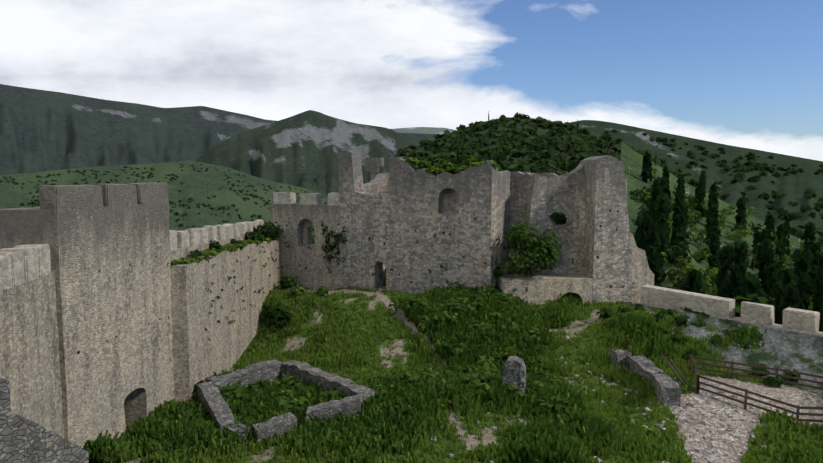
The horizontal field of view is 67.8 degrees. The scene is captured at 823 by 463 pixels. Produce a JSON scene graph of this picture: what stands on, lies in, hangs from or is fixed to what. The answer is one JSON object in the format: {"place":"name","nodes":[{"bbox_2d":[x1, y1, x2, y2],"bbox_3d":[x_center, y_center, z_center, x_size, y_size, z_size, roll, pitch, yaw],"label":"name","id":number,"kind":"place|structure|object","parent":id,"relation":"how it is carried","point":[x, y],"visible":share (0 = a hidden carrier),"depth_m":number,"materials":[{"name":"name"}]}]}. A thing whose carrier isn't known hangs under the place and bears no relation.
{"place":"outdoors","nodes":[
{"label":"outdoors","id":0,"kind":"place"},
{"bbox_2d":[0,160,327,241],"bbox_3d":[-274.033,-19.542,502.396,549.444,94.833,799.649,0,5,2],"label":"valley slope","id":1,"kind":"structure","parent":0,"point":[199,187],"depth_m":693.01,"materials":[{"name":"green plant"}]},
{"bbox_2d":[0,84,434,174],"bbox_3d":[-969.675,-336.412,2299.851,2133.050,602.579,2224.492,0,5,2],"label":"mountain","id":2,"kind":"structure","parent":0,"point":[42,130],"depth_m":2577.57,"materials":[{"name":"green plant"}]},
{"bbox_2d":[196,110,416,194],"bbox_3d":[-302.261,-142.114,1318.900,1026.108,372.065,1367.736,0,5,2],"label":"mountain peak","id":3,"kind":"structure","parent":0,"point":[303,149],"depth_m":1701.29,"materials":[{"name":"green plant"}]},
{"bbox_2d":[0,0,822,160],"label":"sky","id":4,"kind":"structure","parent":0,"point":[739,73],"materials":[{"name":"white"}]},
{"bbox_2d":[392,127,456,133],"bbox_3d":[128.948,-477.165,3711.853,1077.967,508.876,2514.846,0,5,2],"label":"distant mountain","id":5,"kind":"structure","parent":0,"point":[427,130],"depth_m":4855.96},
{"bbox_2d":[89,285,822,462],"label":"courtyard ground","id":6,"kind":"structure","parent":0,"point":[795,396],"depth_m":30.85,"materials":[{"name":"green plant"}]},
{"bbox_2d":[0,377,14,462],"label":"ruin wall","id":7,"kind":"structure","parent":6,"relation":"on","point":[6,444],"depth_m":19.18,"materials":[{"name":"stone"}]},
{"bbox_2d":[11,413,24,462],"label":"ruin wall","id":8,"kind":"structure","parent":6,"relation":"on","point":[17,427],"depth_m":20.11,"materials":[{"name":"stone"}]},
{"bbox_2d":[0,272,63,437],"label":"curtain wall","id":9,"kind":"structure","parent":6,"relation":"on","point":[29,357],"depth_m":23.69,"materials":[{"name":"stone"}]},
{"bbox_2d":[0,244,50,290],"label":"curtain wall merlons","id":10,"kind":"object","parent":9,"relation":"on","point":[20,264],"visible":0.85,"depth_m":23.26,"materials":[{"name":"stone"}]},
{"bbox_2d":[23,417,48,462],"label":"ruin wall","id":11,"kind":"structure","parent":6,"relation":"on","point":[35,438],"depth_m":20.66,"materials":[{"name":"stone"}]},
{"bbox_2d":[48,431,68,462],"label":"ruin wall","id":12,"kind":"structure","parent":6,"relation":"on","point":[58,448],"depth_m":21.50,"materials":[{"name":"stone"}]},
{"bbox_2d":[67,441,88,462],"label":"ruin wall","id":13,"kind":"structure","parent":6,"relation":"on","point":[77,454],"depth_m":22.22,"materials":[{"name":"stone"}]},
{"bbox_2d":[0,202,173,448],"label":"tower wall","id":14,"kind":"structure","parent":6,"relation":"on","point":[113,385],"depth_m":28.39,"materials":[{"name":"grey stone"}]},
{"bbox_2d":[38,182,167,210],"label":"tower merlons","id":15,"kind":"object","parent":14,"relation":"on","point":[57,197],"visible":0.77,"depth_m":27.81,"materials":[{"name":"grey stone"}]},
{"bbox_2d":[77,256,169,353],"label":"wall holes","id":16,"kind":"object","parent":14,"relation":"in","point":[78,352],"visible":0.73,"depth_m":29.40,"materials":[{"name":"black"}]},
{"bbox_2d":[197,381,237,432],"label":"low stone wall","id":17,"kind":"structure","parent":6,"relation":"on","point":[210,397],"depth_m":30.90,"materials":[{"name":"stone"}]},
{"bbox_2d":[170,240,279,402],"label":"ledge wall","id":18,"kind":"structure","parent":6,"relation":"on","point":[198,356],"depth_m":37.62,"materials":[{"name":"stone"}]},
{"bbox_2d":[170,235,247,260],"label":"parapet wall","id":19,"kind":"structure","parent":18,"relation":"on","point":[177,254],"depth_m":35.97,"materials":[{"name":"stone"}]},
{"bbox_2d":[169,219,263,250],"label":"parapet merlons","id":20,"kind":"object","parent":19,"relation":"on","point":[185,238],"visible":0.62,"depth_m":39.33,"materials":[{"name":"stone"}]},
{"bbox_2d":[228,423,250,442],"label":"stone block","id":21,"kind":"structure","parent":6,"relation":"on","point":[236,428],"depth_m":28.57,"materials":[{"name":"stone"}]},
{"bbox_2d":[205,360,282,390],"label":"low stone wall","id":22,"kind":"structure","parent":6,"relation":"on","point":[271,370],"depth_m":35.27,"materials":[{"name":"stone"}]},
{"bbox_2d":[252,412,296,442],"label":"low stone wall","id":23,"kind":"structure","parent":6,"relation":"on","point":[280,424],"depth_m":29.01,"materials":[{"name":"stone"}]},
{"bbox_2d":[270,203,340,289],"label":"palace wall","id":24,"kind":"structure","parent":6,"relation":"on","point":[299,220],"depth_m":51.24,"materials":[{"name":"stone"}]},
{"bbox_2d":[273,192,338,205],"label":"merlons","id":25,"kind":"object","parent":24,"relation":"on","point":[305,198],"visible":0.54,"depth_m":50.85,"materials":[{"name":"stone"}]},
{"bbox_2d":[282,360,373,403],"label":"low stone wall","id":26,"kind":"structure","parent":6,"relation":"on","point":[306,371],"depth_m":33.28,"materials":[{"name":"stone"}]},
{"bbox_2d":[306,393,360,423],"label":"low stone wall","id":27,"kind":"structure","parent":6,"relation":"on","point":[332,408],"depth_m":29.44,"materials":[{"name":"stone"}]},
{"bbox_2d":[341,173,389,288],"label":"castle wall","id":28,"kind":"structure","parent":6,"relation":"on","point":[377,184],"depth_m":49.64,"materials":[{"name":"stone"}]},
{"bbox_2d":[178,274,644,415],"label":"courtyard bushes","id":29,"kind":"object","parent":6,"relation":"on","point":[281,311],"visible":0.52,"depth_m":37.41,"materials":[{"name":"green plant"}]},
{"bbox_2d":[338,152,497,293],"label":"palace wall","id":30,"kind":"structure","parent":6,"relation":"on","point":[401,208],"depth_m":46.56,"materials":[{"name":"grey stone"}]},
{"bbox_2d":[361,218,475,282],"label":"wall holes","id":31,"kind":"object","parent":30,"relation":"in","point":[443,233],"visible":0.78,"depth_m":45.53,"materials":[{"name":"black"}]},
{"bbox_2d":[80,268,822,462],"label":"groundcover plants","id":32,"kind":"object","parent":6,"relation":"on","point":[399,418],"visible":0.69,"depth_m":30.75,"materials":[{"name":"green plant"}]},
{"bbox_2d":[370,170,536,180],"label":"palace wall","id":33,"kind":"structure","parent":6,"relation":"on","point":[373,175],"depth_m":55.10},
{"bbox_2d":[365,157,402,171],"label":"palace merlons","id":34,"kind":"object","parent":33,"relation":"on","point":[375,164],"visible":0.83,"depth_m":55.01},
{"bbox_2d":[166,155,800,386],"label":"shrubs","id":35,"kind":"object","parent":6,"relation":"on","point":[545,255],"visible":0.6,"depth_m":43.18,"materials":[{"name":"green plant"}]},
{"bbox_2d":[503,356,525,392],"bbox_3d":[5.257,7.800,31.334,1.100,2.716,0.906,1,5,16],"label":"stone","id":36,"kind":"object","parent":6,"relation":"on","point":[514,369],"depth_m":30.95,"materials":[{"name":"stone"}]},
{"bbox_2d":[504,170,626,274],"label":"ruined tower wall","id":37,"kind":"structure","parent":6,"relation":"on","point":[519,187],"depth_m":45.97,"materials":[{"name":"grey stone"}]},
{"bbox_2d":[426,309,797,462],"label":"loose rubble","id":38,"kind":"object","parent":6,"relation":"on","point":[712,459],"visible":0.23,"depth_m":29.20,"materials":[{"name":"stone"}]},
{"bbox_2d":[610,349,626,366],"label":"stone block","id":39,"kind":"structure","parent":6,"relation":"on","point":[621,358],"depth_m":35.81,"materials":[{"name":"stone"}]},
{"bbox_2d":[609,352,630,364],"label":"stone block","id":40,"kind":"structure","parent":6,"relation":"on","point":[615,355],"depth_m":35.92,"materials":[{"name":"stone"}]},
{"bbox_2d":[626,356,654,375],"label":"stone block","id":41,"kind":"structure","parent":6,"relation":"on","point":[634,361],"depth_m":34.80,"materials":[{"name":"stone"}]},
{"bbox_2d":[639,362,664,380],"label":"stone block","id":42,"kind":"structure","parent":6,"relation":"on","point":[646,371],"depth_m":33.72,"materials":[{"name":"stone"}]},
{"bbox_2d":[651,374,680,406],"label":"stone block","id":43,"kind":"structure","parent":6,"relation":"on","point":[671,387],"depth_m":30.59,"materials":[{"name":"stone"}]},
{"bbox_2d":[660,384,672,404],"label":"stone block","id":44,"kind":"structure","parent":6,"relation":"on","point":[665,399],"depth_m":30.31,"materials":[{"name":"stone"}]},
{"bbox_2d":[620,301,822,393],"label":"rock","id":45,"kind":"object","parent":6,"relation":"on","point":[800,352],"visible":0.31,"depth_m":34.89,"materials":[{"name":"grey stone"}]},
{"bbox_2d":[641,285,822,336],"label":"curtain wall","id":46,"kind":"structure","parent":6,"relation":"on","point":[676,299],"depth_m":39.83,"materials":[{"name":"stone"}]},
{"bbox_2d":[741,301,819,332],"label":"merlons","id":47,"kind":"object","parent":46,"relation":"on","point":[802,320],"visible":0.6,"depth_m":35.88,"materials":[{"name":"stone"}]},
{"bbox_2d":[661,354,822,424],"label":"wooden fence","id":48,"kind":"object","parent":6,"relation":"on","point":[693,367],"visible":0.81,"depth_m":31.54,"materials":[{"name":"brown wood"}]},
{"bbox_2d":[475,171,509,289],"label":"stone wall","id":49,"kind":"structure","parent":0,"point":[501,213],"depth_m":44.91,"materials":[{"name":"grey stone"}]},
{"bbox_2d":[498,273,592,305],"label":"low stone wall","id":50,"kind":"structure","parent":0,"point":[543,288],"depth_m":43.47,"materials":[{"name":"grey stone"}]},
{"bbox_2d":[525,238,544,276],"bbox_3d":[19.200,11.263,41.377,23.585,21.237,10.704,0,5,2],"label":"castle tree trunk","id":51,"kind":"object","parent":50,"relation":"on","point":[526,275],"depth_m":44.66,"materials":[{"name":"brown wood"}]},
{"bbox_2d":[526,164,583,273],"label":"palace wall","id":52,"kind":"structure","parent":0,"point":[547,197],"depth_m":45.57,"materials":[{"name":"grey stone"}]},
{"bbox_2d":[580,155,636,303],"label":"palace tower","id":53,"kind":"structure","parent":0,"point":[608,243],"depth_m":43.37,"materials":[{"name":"grey stone"}]},
{"bbox_2d":[596,210,623,287],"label":"putlog holes","id":54,"kind":"object","parent":53,"relation":"in","point":[598,256],"visible":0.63,"depth_m":43.33,"materials":[{"name":"black"}]},
{"bbox_2d":[630,232,653,302],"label":"ruined wall","id":55,"kind":"structure","parent":53,"relation":"attached to","point":[643,274],"depth_m":44.91,"materials":[{"name":"stone"}]},
{"bbox_2d":[570,120,822,241],"bbox_3d":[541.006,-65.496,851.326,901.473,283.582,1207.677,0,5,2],"label":"mountain ridge","id":56,"kind":"structure","parent":0,"point":[792,187],"depth_m":1160.35,"materials":[{"name":"green plant"}]},
{"bbox_3d":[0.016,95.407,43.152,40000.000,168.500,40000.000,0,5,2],"label":"ground surface","id":57,"kind":"structure","parent":0,"visible":0},
{"bbox_2d":[387,117,670,172],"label":"trees","id":58,"kind":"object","parent":57,"relation":"on","point":[540,130],"depth_m":597.18,"materials":[{"name":"green plant"}]},
{"bbox_2d":[621,142,822,291],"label":"wooded slope","id":59,"kind":"structure","parent":57,"relation":"on","point":[631,160],"depth_m":245.38,"materials":[{"name":"green plant"}]},
{"bbox_2d":[0,112,822,331],"bbox_3d":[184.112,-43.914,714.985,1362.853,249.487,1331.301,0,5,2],"label":"hillside trees","id":60,"kind":"object","parent":59,"relation":"on","point":[800,286],"visible":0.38,"depth_m":227.01,"materials":[{"name":"green plant"}]},
{"bbox_2d":[635,169,810,310],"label":"cypress trees","id":61,"kind":"object","parent":57,"relation":"on","point":[678,266],"visible":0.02,"depth_m":201.44,"materials":[{"name":"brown plant"}]}
]}

